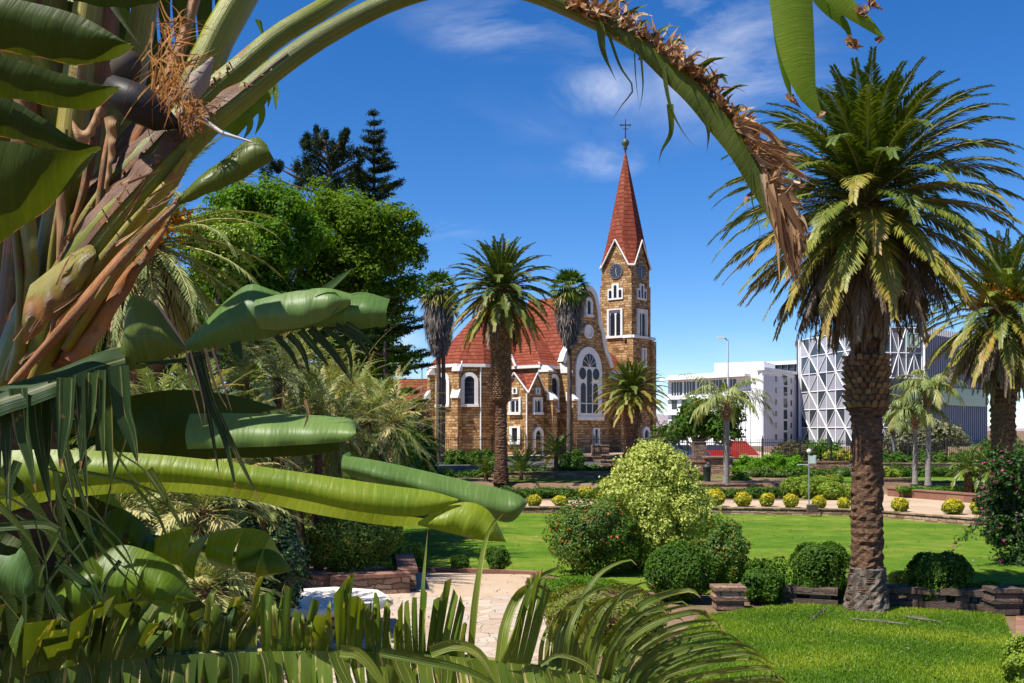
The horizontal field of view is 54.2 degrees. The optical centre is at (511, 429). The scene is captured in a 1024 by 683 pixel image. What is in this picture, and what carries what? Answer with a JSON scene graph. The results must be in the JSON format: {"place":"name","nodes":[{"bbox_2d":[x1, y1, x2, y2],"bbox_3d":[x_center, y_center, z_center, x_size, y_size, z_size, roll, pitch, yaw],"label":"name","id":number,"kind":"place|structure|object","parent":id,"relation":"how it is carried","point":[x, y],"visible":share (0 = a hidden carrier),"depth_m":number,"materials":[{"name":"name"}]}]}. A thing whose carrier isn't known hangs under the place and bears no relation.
{"place":"outdoors","nodes":[
{"label":"outdoors","id":0,"kind":"place"},
{"bbox_2d":[139,596,575,682],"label":"paved path","id":1,"kind":"structure","parent":0,"point":[489,619],"depth_m":20.82,"materials":[{"name":"stone"}]},
{"bbox_2d":[276,587,392,639],"bbox_3d":[-3.771,3.675,19.948,2.587,0.690,2.587,0,0,22],"label":"stone basin","id":2,"kind":"object","parent":1,"relation":"on","point":[324,596],"visible":0.34,"depth_m":19.70,"materials":[{"name":"stone"}]},
{"bbox_2d":[389,379,426,426],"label":"red roofed house","id":3,"kind":"structure","parent":0,"point":[410,381],"depth_m":138.85,"materials":[{"name":"tile"}]},
{"bbox_2d":[335,571,545,595],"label":"sandy path","id":4,"kind":"structure","parent":0,"point":[462,584],"depth_m":26.01,"materials":[{"name":"sand"}]},
{"bbox_2d":[382,525,409,570],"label":"leafy bush","id":5,"kind":"object","parent":4,"relation":"on","point":[399,534],"visible":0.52,"depth_m":28.05,"materials":[{"name":"green plant"}]},
{"bbox_2d":[395,553,417,590],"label":"raised bed wall","id":6,"kind":"structure","parent":4,"relation":"on","point":[405,561],"depth_m":25.61,"materials":[{"name":"stone"}]},
{"bbox_2d":[424,119,655,453],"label":"church","id":7,"kind":"structure","parent":0,"point":[616,325],"depth_m":119.19,"materials":[{"name":"stone"}]},
{"bbox_2d":[460,372,478,406],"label":"window","id":8,"kind":"structure","parent":7,"relation":"in","point":[469,381],"depth_m":112.02,"materials":[{"name":"white glass"}]},
{"bbox_2d":[575,347,603,419],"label":"window","id":9,"kind":"structure","parent":7,"relation":"in","point":[588,366],"depth_m":119.66,"materials":[{"name":"white glass"}]},
{"bbox_2d":[606,308,622,338],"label":"window","id":10,"kind":"structure","parent":7,"relation":"in","point":[614,316],"depth_m":129.82,"materials":[{"name":"white glass"}]},
{"bbox_2d":[637,308,648,338],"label":"window","id":11,"kind":"structure","parent":7,"relation":"in","point":[642,314],"depth_m":130.39,"materials":[{"name":"white glass"}]},
{"bbox_2d":[285,451,818,459],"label":"church forecourt","id":12,"kind":"structure","parent":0,"point":[755,456],"depth_m":107.06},
{"bbox_2d":[426,288,462,453],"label":"fan palm","id":13,"kind":"object","parent":12,"relation":"on","point":[443,386],"visible":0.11,"depth_m":95.83,"materials":[{"name":"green plant"}]},
{"bbox_2d":[591,358,676,455],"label":"date palm","id":14,"kind":"object","parent":12,"relation":"on","point":[630,401],"visible":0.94,"depth_m":99.10,"materials":[{"name":"plant"}]},
{"bbox_2d":[651,394,747,447],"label":"broadleaf tree","id":15,"kind":"object","parent":12,"relation":"on","point":[710,427],"visible":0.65,"depth_m":93.88,"materials":[{"name":"green plant"}]},
{"bbox_2d":[509,478,610,481],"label":"terrace lawn","id":16,"kind":"structure","parent":0,"point":[557,479],"depth_m":62.91,"materials":[{"name":"green plant"}]},
{"bbox_2d":[531,428,578,470],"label":"bush palm","id":17,"kind":"object","parent":16,"relation":"on","point":[557,446],"visible":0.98,"depth_m":64.87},
{"bbox_2d":[508,471,611,477],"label":"planter wall","id":18,"kind":"structure","parent":16,"relation":"on","point":[564,474],"depth_m":64.33,"materials":[{"name":"stone"}]},
{"bbox_2d":[508,462,614,470],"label":"ground cover","id":19,"kind":"object","parent":16,"relation":"on","point":[569,468],"visible":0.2,"depth_m":65.72,"materials":[{"name":"green plant"}]},
{"bbox_2d":[270,460,851,465],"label":"road","id":20,"kind":"structure","parent":0,"point":[589,463],"depth_m":81.49,"materials":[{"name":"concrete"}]},
{"bbox_2d":[546,268,590,454],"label":"fan palm","id":21,"kind":"object","parent":20,"relation":"on","point":[570,299],"visible":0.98,"depth_m":83.40,"materials":[{"name":"green plant"}]},
{"bbox_2d":[649,436,800,460],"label":"iron fence","id":22,"kind":"object","parent":20,"relation":"on","point":[687,442],"visible":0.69,"depth_m":76.99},
{"bbox_2d":[799,437,852,463],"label":"iron fence","id":23,"kind":"object","parent":20,"relation":"on","point":[827,443],"visible":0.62,"depth_m":77.99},
{"bbox_2d":[884,437,985,455],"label":"iron fence","id":24,"kind":"object","parent":20,"relation":"on","point":[946,443],"visible":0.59,"depth_m":79.99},
{"bbox_2d":[130,0,1023,427],"label":"sky","id":25,"kind":"structure","parent":0,"point":[498,115],"materials":[{"name":"blue"}]},
{"bbox_2d":[286,431,1023,674],"bbox_3d":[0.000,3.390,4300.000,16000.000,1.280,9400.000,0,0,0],"label":"ground","id":26,"kind":"structure","parent":0,"point":[705,604],"depth_m":59.84,"materials":[{"name":"soil"}]},
{"bbox_2d":[72,448,289,682],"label":"bush palm","id":27,"kind":"object","parent":26,"relation":"on","point":[202,523],"visible":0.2,"depth_m":13.03,"materials":[{"name":"plant"}]},
{"bbox_2d":[69,351,304,533],"bbox_3d":[-5.824,1.123,17.854,4.155,5.997,4.408,0,0,-29],"label":"bush palm","id":28,"kind":"object","parent":26,"relation":"on","point":[150,385],"visible":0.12,"depth_m":17.51,"materials":[{"name":"plant"}]},
{"bbox_2d":[97,458,278,568],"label":"bush palm","id":29,"kind":"object","parent":26,"relation":"on","point":[176,507],"visible":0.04,"depth_m":16.51,"materials":[{"name":"plant"}]},
{"bbox_2d":[94,133,289,504],"bbox_3d":[-8.763,-1.628,23.826,6.780,11.526,6.511,0,0,35],"label":"date palm","id":30,"kind":"object","parent":26,"relation":"on","point":[156,275],"visible":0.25,"depth_m":23.72,"materials":[{"name":"plant"}]},
{"bbox_2d":[163,202,264,389],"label":"broadleaf tree","id":31,"kind":"object","parent":26,"relation":"on","point":[239,235],"visible":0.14,"depth_m":47.21,"materials":[{"name":"green plant"}]},
{"bbox_2d":[143,516,297,682],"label":"bush palm","id":32,"kind":"object","parent":26,"relation":"on","point":[204,584],"visible":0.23,"depth_m":10.90,"materials":[{"name":"plant"}]},
{"bbox_2d":[174,171,339,461],"bbox_3d":[-16.952,-5.830,62.227,12.170,19.879,7.709,0,0,0],"label":"broadleaf tree","id":33,"kind":"object","parent":26,"relation":"on","point":[279,201],"visible":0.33,"depth_m":60.70,"materials":[{"name":"green plant"}]},
{"bbox_2d":[174,314,344,526],"bbox_3d":[-6.391,0.411,25.157,4.996,7.413,4.914,0,0,-33],"label":"bush palm","id":34,"kind":"object","parent":26,"relation":"on","point":[276,382],"visible":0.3,"depth_m":25.21,"materials":[{"name":"plant"}]},
{"bbox_2d":[211,509,313,619],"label":"undergrowth","id":35,"kind":"object","parent":26,"relation":"on","point":[291,549],"visible":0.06,"depth_m":16.68,"materials":[{"name":"green plant"}]},
{"bbox_2d":[236,458,314,551],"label":"bush palm","id":36,"kind":"object","parent":26,"relation":"on","point":[273,513],"visible":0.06,"depth_m":23.41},
{"bbox_2d":[220,328,394,565],"bbox_3d":[-6.228,0.063,30.256,5.412,8.107,6.087,0,0,29],"label":"bush palm","id":37,"kind":"object","parent":26,"relation":"on","point":[302,364],"visible":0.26,"depth_m":29.90,"materials":[{"name":"plant"}]},
{"bbox_2d":[257,125,370,342],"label":"bunya pine","id":38,"kind":"object","parent":26,"relation":"on","point":[326,145],"visible":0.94,"depth_m":89.33,"materials":[{"name":"green plant"}]},
{"bbox_2d":[228,331,409,466],"bbox_3d":[-8.420,-0.616,43.937,8.068,7.491,6.686,0,0,0],"label":"hedge","id":39,"kind":"object","parent":26,"relation":"on","point":[370,378],"visible":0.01,"depth_m":43.51,"materials":[{"name":"green plant"}]},
{"bbox_2d":[250,362,406,572],"bbox_3d":[-5.663,0.909,27.949,5.149,6.424,4.387,0,0,30],"label":"bush palm","id":40,"kind":"object","parent":26,"relation":"on","point":[334,469],"visible":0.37,"depth_m":27.57,"materials":[{"name":"plant"}]},
{"bbox_2d":[270,174,439,392],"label":"broadleaf tree","id":41,"kind":"object","parent":26,"relation":"on","point":[372,237],"visible":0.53,"depth_m":66.32,"materials":[{"name":"green plant"}]},
{"bbox_2d":[301,568,410,593],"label":"raised bed wall","id":42,"kind":"structure","parent":26,"relation":"on","point":[391,582],"depth_m":24.28,"materials":[{"name":"stone"}]},
{"bbox_2d":[298,516,405,572],"bbox_3d":[-4.172,2.802,25.454,2.734,1.855,1.971,0,0,27],"label":"flowering bush","id":43,"kind":"object","parent":42,"relation":"on","point":[347,546],"visible":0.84,"depth_m":24.96,"materials":[{"name":"plant"}]},
{"bbox_2d":[317,109,435,372],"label":"norfolk pine","id":44,"kind":"object","parent":26,"relation":"on","point":[380,189],"visible":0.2,"depth_m":94.48,"materials":[{"name":"green plant"}]},
{"bbox_2d":[344,294,427,414],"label":"cedar","id":45,"kind":"object","parent":26,"relation":"on","point":[379,333],"visible":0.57,"depth_m":59.89,"materials":[{"name":"green plant"}]},
{"bbox_2d":[0,390,788,682],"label":"giant bird of paradise","id":46,"kind":"object","parent":26,"relation":"on","point":[155,631],"visible":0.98,"depth_m":2.06,"materials":[{"name":"green plant"}]},
{"bbox_2d":[416,419,438,471],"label":"hedge","id":47,"kind":"object","parent":26,"relation":"on","point":[428,432],"visible":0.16,"depth_m":69.12,"materials":[{"name":"green plant"}]},
{"bbox_2d":[418,269,458,462],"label":"fan palm","id":48,"kind":"object","parent":26,"relation":"on","point":[436,324],"visible":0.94,"depth_m":83.35,"materials":[{"name":"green plant"}]},
{"bbox_2d":[0,0,885,581],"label":"giant bird of paradise","id":49,"kind":"object","parent":26,"relation":"on","point":[116,116],"visible":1,"depth_m":2.44,"materials":[{"name":"green plant"}]},
{"bbox_2d":[429,466,492,477],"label":"hedge","id":50,"kind":"object","parent":26,"relation":"on","point":[474,473],"visible":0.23,"depth_m":65.66,"materials":[{"name":"green plant"}]},
{"bbox_2d":[441,446,494,464],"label":"hedge","id":51,"kind":"object","parent":26,"relation":"on","point":[454,457],"visible":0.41,"depth_m":79.42,"materials":[{"name":"green plant"}]},
{"bbox_2d":[394,567,544,574],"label":"lawn kerb","id":52,"kind":"structure","parent":26,"relation":"on","point":[464,570],"depth_m":28.06,"materials":[{"name":"red stone"}]},
{"bbox_2d":[461,452,510,481],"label":"bush palm","id":53,"kind":"object","parent":26,"relation":"on","point":[485,466],"visible":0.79,"depth_m":61.87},
{"bbox_2d":[443,233,565,483],"bbox_3d":[-0.515,-4.210,60.000,7.644,14.875,7.846,0,0,0],"label":"date palm","id":54,"kind":"object","parent":26,"relation":"on","point":[502,304],"visible":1,"depth_m":59.42,"materials":[{"name":"green plant"}]},
{"bbox_2d":[473,426,555,480],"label":"bush palm","id":55,"kind":"object","parent":26,"relation":"on","point":[520,463],"visible":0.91,"depth_m":61.75,"materials":[{"name":"plant"}]},
{"bbox_2d":[507,454,624,461],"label":"retaining wall","id":56,"kind":"structure","parent":26,"relation":"on","point":[596,458],"depth_m":87.75,"materials":[{"name":"stone"}]},
{"bbox_2d":[442,436,658,455],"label":"iron fence","id":57,"kind":"object","parent":56,"relation":"on","point":[541,439],"visible":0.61,"depth_m":87.99,"materials":[{"name":"metal"}]},
{"bbox_2d":[558,447,585,466],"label":"hedge","id":58,"kind":"object","parent":26,"relation":"on","point":[580,460],"visible":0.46,"depth_m":70.62,"materials":[{"name":"green plant"}]},
{"bbox_2d":[537,573,619,594],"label":"hedge","id":59,"kind":"object","parent":26,"relation":"on","point":[558,583],"visible":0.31,"depth_m":22.98,"materials":[{"name":"green plant"}]},
{"bbox_2d":[544,582,671,648],"bbox_3d":[1.732,3.509,18.950,2.479,1.063,2.821,0,0,0],"label":"hedge","id":60,"kind":"object","parent":26,"relation":"on","point":[559,599],"visible":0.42,"depth_m":18.27,"materials":[{"name":"green plant"}]},
{"bbox_2d":[640,538,721,602],"bbox_3d":[3.938,3.295,23.424,1.982,1.565,1.554,0,0,0],"label":"clipped bush","id":61,"kind":"object","parent":26,"relation":"on","point":[671,567],"visible":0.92,"depth_m":23.07,"materials":[{"name":"green plant"}]},
{"bbox_2d":[659,362,797,445],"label":"office block","id":62,"kind":"structure","parent":26,"relation":"on","point":[780,388],"depth_m":179.20,"materials":[{"name":"white concrete"}]},
{"bbox_2d":[710,584,746,609],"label":"stone pier","id":63,"kind":"structure","parent":26,"relation":"on","point":[728,596],"depth_m":22.22,"materials":[{"name":"stone"}]},
{"bbox_2d":[685,456,848,473],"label":"retaining wall","id":64,"kind":"structure","parent":26,"relation":"on","point":[716,462],"depth_m":70.22,"materials":[{"name":"stone"}]},
{"bbox_2d":[741,556,793,604],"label":"leafy bush","id":65,"kind":"object","parent":26,"relation":"on","point":[766,584],"visible":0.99,"depth_m":22.91,"materials":[{"name":"green plant"}]},
{"bbox_2d":[730,450,805,472],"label":"hedge","id":66,"kind":"object","parent":26,"relation":"on","point":[775,461],"visible":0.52,"depth_m":68.49,"materials":[{"name":"green plant"}]},
{"bbox_2d":[737,582,838,604],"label":"garden wall","id":67,"kind":"structure","parent":26,"relation":"on","point":[791,592],"depth_m":22.92,"materials":[{"name":"stone"}]},
{"bbox_2d":[770,440,816,460],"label":"hedge","id":68,"kind":"object","parent":26,"relation":"on","point":[804,453],"visible":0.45,"depth_m":81.33,"materials":[{"name":"green plant"}]},
{"bbox_2d":[788,541,850,600],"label":"clipped bush","id":69,"kind":"object","parent":26,"relation":"on","point":[820,566],"visible":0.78,"depth_m":23.11,"materials":[{"name":"green plant"}]},
{"bbox_2d":[796,325,986,445],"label":"lattice office","id":70,"kind":"structure","parent":26,"relation":"on","point":[822,413],"depth_m":173.78,"materials":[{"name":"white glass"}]},
{"bbox_2d":[888,570,912,593],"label":"bush","id":71,"kind":"object","parent":26,"relation":"on","point":[898,577],"visible":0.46,"depth_m":24.49,"materials":[{"name":"green plant"}]},
{"bbox_2d":[882,408,919,453],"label":"queen palm","id":72,"kind":"object","parent":26,"relation":"on","point":[899,425],"visible":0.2,"depth_m":73.75,"materials":[{"name":"green plant"}]},
{"bbox_2d":[884,393,950,483],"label":"queen palm","id":73,"kind":"object","parent":26,"relation":"on","point":[917,412],"visible":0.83,"depth_m":58.83,"materials":[{"name":"green plant"}]},
{"bbox_2d":[882,419,970,454],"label":"broadleaf tree","id":74,"kind":"object","parent":26,"relation":"on","point":[943,431],"visible":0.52,"depth_m":98.52,"materials":[{"name":"green plant"}]},
{"bbox_2d":[889,369,968,484],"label":"queen palm","id":75,"kind":"object","parent":26,"relation":"on","point":[928,386],"visible":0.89,"depth_m":57.64,"materials":[{"name":"green plant"}]},
{"bbox_2d":[882,446,978,462],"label":"hedge","id":76,"kind":"object","parent":26,"relation":"on","point":[896,457],"visible":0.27,"depth_m":72.46,"materials":[{"name":"green plant"}]},
{"bbox_2d":[883,463,977,476],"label":"ground cover","id":77,"kind":"object","parent":26,"relation":"on","point":[937,472],"visible":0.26,"depth_m":65.66,"materials":[{"name":"green plant"}]},
{"bbox_2d":[886,584,984,610],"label":"garden wall","id":78,"kind":"structure","parent":26,"relation":"on","point":[961,601],"depth_m":22.46,"materials":[{"name":"stone"}]},
{"bbox_2d":[904,550,974,601],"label":"clipped bush","id":79,"kind":"object","parent":26,"relation":"on","point":[935,571],"visible":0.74,"depth_m":22.58,"materials":[{"name":"green plant"}]},
{"bbox_2d":[904,228,1023,487],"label":"date palm","id":80,"kind":"object","parent":26,"relation":"on","point":[993,356],"visible":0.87,"depth_m":41.25,"materials":[{"name":"plant"}]},
{"bbox_2d":[982,585,1022,614],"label":"stone pier","id":81,"kind":"structure","parent":26,"relation":"on","point":[1004,599],"depth_m":21.64,"materials":[{"name":"stone"}]},
{"bbox_2d":[997,631,1023,682],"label":"corner shrub","id":82,"kind":"object","parent":26,"relation":"on","point":[1012,664],"visible":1,"depth_m":14.72,"materials":[{"name":"green plant"}]},
{"bbox_2d":[372,513,1023,593],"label":"lawn","id":83,"kind":"structure","parent":0,"point":[904,545],"depth_m":35.56,"materials":[{"name":"green plant"}]},
{"bbox_2d":[285,329,446,479],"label":"bush palm","id":84,"kind":"object","parent":83,"relation":"on","point":[346,381],"visible":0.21,"depth_m":32.91,"materials":[{"name":"plant"}]},
{"bbox_2d":[307,416,429,480],"bbox_3d":[-5.502,1.210,36.112,5.083,4.027,4.210,0,0,0],"label":"hedge","id":85,"kind":"object","parent":83,"relation":"on","point":[416,462],"visible":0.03,"depth_m":35.25,"materials":[{"name":"green plant"}]},
{"bbox_2d":[306,367,455,560],"bbox_3d":[-4.074,1.033,30.968,5.153,6.178,4.740,0,0,27],"label":"bush palm","id":86,"kind":"object","parent":83,"relation":"on","point":[395,438],"visible":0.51,"depth_m":30.53,"materials":[{"name":"plant"}]},
{"bbox_2d":[345,351,449,531],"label":"bush palm","id":87,"kind":"object","parent":83,"relation":"on","point":[402,393],"visible":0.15,"depth_m":37.78,"materials":[{"name":"plant"}]},
{"bbox_2d":[484,545,512,568],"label":"round bush","id":88,"kind":"object","parent":83,"relation":"on","point":[496,558],"visible":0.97,"depth_m":28.06,"materials":[{"name":"green plant"}]},
{"bbox_2d":[540,488,654,576],"bbox_3d":[2.380,2.947,27.815,3.388,2.650,2.529,0,0,0],"label":"flowering bush","id":89,"kind":"object","parent":83,"relation":"on","point":[592,538],"visible":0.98,"depth_m":27.18,"materials":[{"name":"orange plant"}]},
{"bbox_2d":[591,438,722,567],"bbox_3d":[4.154,2.354,29.492,3.839,4.497,4.306,0,0,0],"label":"variegated bush","id":90,"kind":"object","parent":83,"relation":"on","point":[654,486],"visible":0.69,"depth_m":28.50,"materials":[{"name":"green plant"}]},
{"bbox_2d":[686,514,753,583],"bbox_3d":[5.195,3.151,25.189,1.953,2.172,1.701,0,0,0],"label":"flowering bush","id":91,"kind":"object","parent":83,"relation":"on","point":[729,552],"visible":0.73,"depth_m":24.90,"materials":[{"name":"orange plant"}]},
{"bbox_2d":[521,506,985,526],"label":"lawn kerb","id":92,"kind":"structure","parent":83,"relation":"on","point":[957,520],"depth_m":46.88,"materials":[{"name":"stone"}]},
{"bbox_2d":[948,441,1023,566],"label":"bougainvillea","id":93,"kind":"object","parent":83,"relation":"on","point":[1000,503],"visible":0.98,"depth_m":29.65,"materials":[{"name":"green plant"}]},
{"bbox_2d":[526,494,984,517],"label":"garden path","id":94,"kind":"structure","parent":0,"point":[923,506],"depth_m":50.33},
{"bbox_2d":[525,496,838,499],"bbox_3d":[9.540,3.794,57.000,24.120,0.001,6.000,0,0,0],"label":"planting bed","id":95,"kind":"object","parent":94,"relation":"on","point":[800,498],"depth_m":54.59,"materials":[{"name":"soil"}]},
{"bbox_2d":[492,483,785,498],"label":"ground cover","id":96,"kind":"object","parent":95,"relation":"on","point":[546,492],"visible":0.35,"depth_m":55.19,"materials":[{"name":"green plant"}]},
{"bbox_2d":[780,477,799,494],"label":"clipped hedge bush","id":97,"kind":"object","parent":95,"relation":"on","point":[790,485],"visible":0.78,"depth_m":55.67,"materials":[{"name":"green plant"}]},
{"bbox_2d":[816,480,843,499],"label":"clipped hedge bush","id":98,"kind":"object","parent":95,"relation":"on","point":[831,489],"visible":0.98,"depth_m":54.17,"materials":[{"name":"green plant"}]},
{"bbox_2d":[697,483,762,486],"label":"planter wall","id":99,"kind":"structure","parent":94,"relation":"on","point":[736,484],"depth_m":59.81,"materials":[{"name":"stone"}]},
{"bbox_2d":[677,373,774,484],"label":"queen palm","id":100,"kind":"object","parent":99,"relation":"on","point":[728,410],"visible":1,"depth_m":59.82,"materials":[{"name":"green plant"}]},
{"bbox_2d":[797,449,817,512],"bbox_3d":[13.676,2.345,46.342,0.925,2.950,0.300,0,0,0],"label":"lamp post","id":101,"kind":"object","parent":94,"relation":"on","point":[811,508],"visible":1,"depth_m":46.31,"materials":[{"name":"grey metal"}]},
{"bbox_2d":[887,487,976,502],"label":"planter wall","id":102,"kind":"structure","parent":94,"relation":"on","point":[965,497],"depth_m":54.43,"materials":[{"name":"brick"}]},
{"bbox_2d":[895,485,985,493],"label":"hedge","id":103,"kind":"object","parent":102,"relation":"on","point":[903,489],"visible":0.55,"depth_m":55.74,"materials":[{"name":"green plant"}]},
{"bbox_2d":[932,440,989,491],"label":"bush palm","id":104,"kind":"object","parent":102,"relation":"in","point":[968,483],"visible":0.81,"depth_m":54.83,"materials":[{"name":"plant"}]},
{"bbox_2d":[941,498,964,514],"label":"golden ball bush","id":105,"kind":"object","parent":94,"relation":"on","point":[950,506],"visible":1,"depth_m":44.83,"materials":[{"name":"yellow plant"}]},
{"bbox_2d":[956,447,989,492],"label":"bush palm","id":106,"kind":"object","parent":94,"relation":"on","point":[985,475],"visible":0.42,"depth_m":53.90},
{"bbox_2d":[792,476,851,481],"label":"terrace lawn","id":107,"kind":"structure","parent":0,"point":[848,479],"depth_m":63.95,"materials":[{"name":"green plant"}]},
{"bbox_2d":[742,465,851,477],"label":"ground cover","id":108,"kind":"object","parent":107,"relation":"on","point":[766,472],"visible":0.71,"depth_m":65.67,"materials":[{"name":"green plant"}]},
{"bbox_2d":[661,602,1012,682],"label":"lawn","id":109,"kind":"structure","parent":0,"point":[857,651],"depth_m":17.96,"materials":[{"name":"green plant"}]},
{"bbox_2d":[707,46,1023,612],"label":"date palm","id":110,"kind":"object","parent":109,"relation":"on","point":[868,249],"visible":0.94,"depth_m":21.49,"materials":[{"name":"green plant"}]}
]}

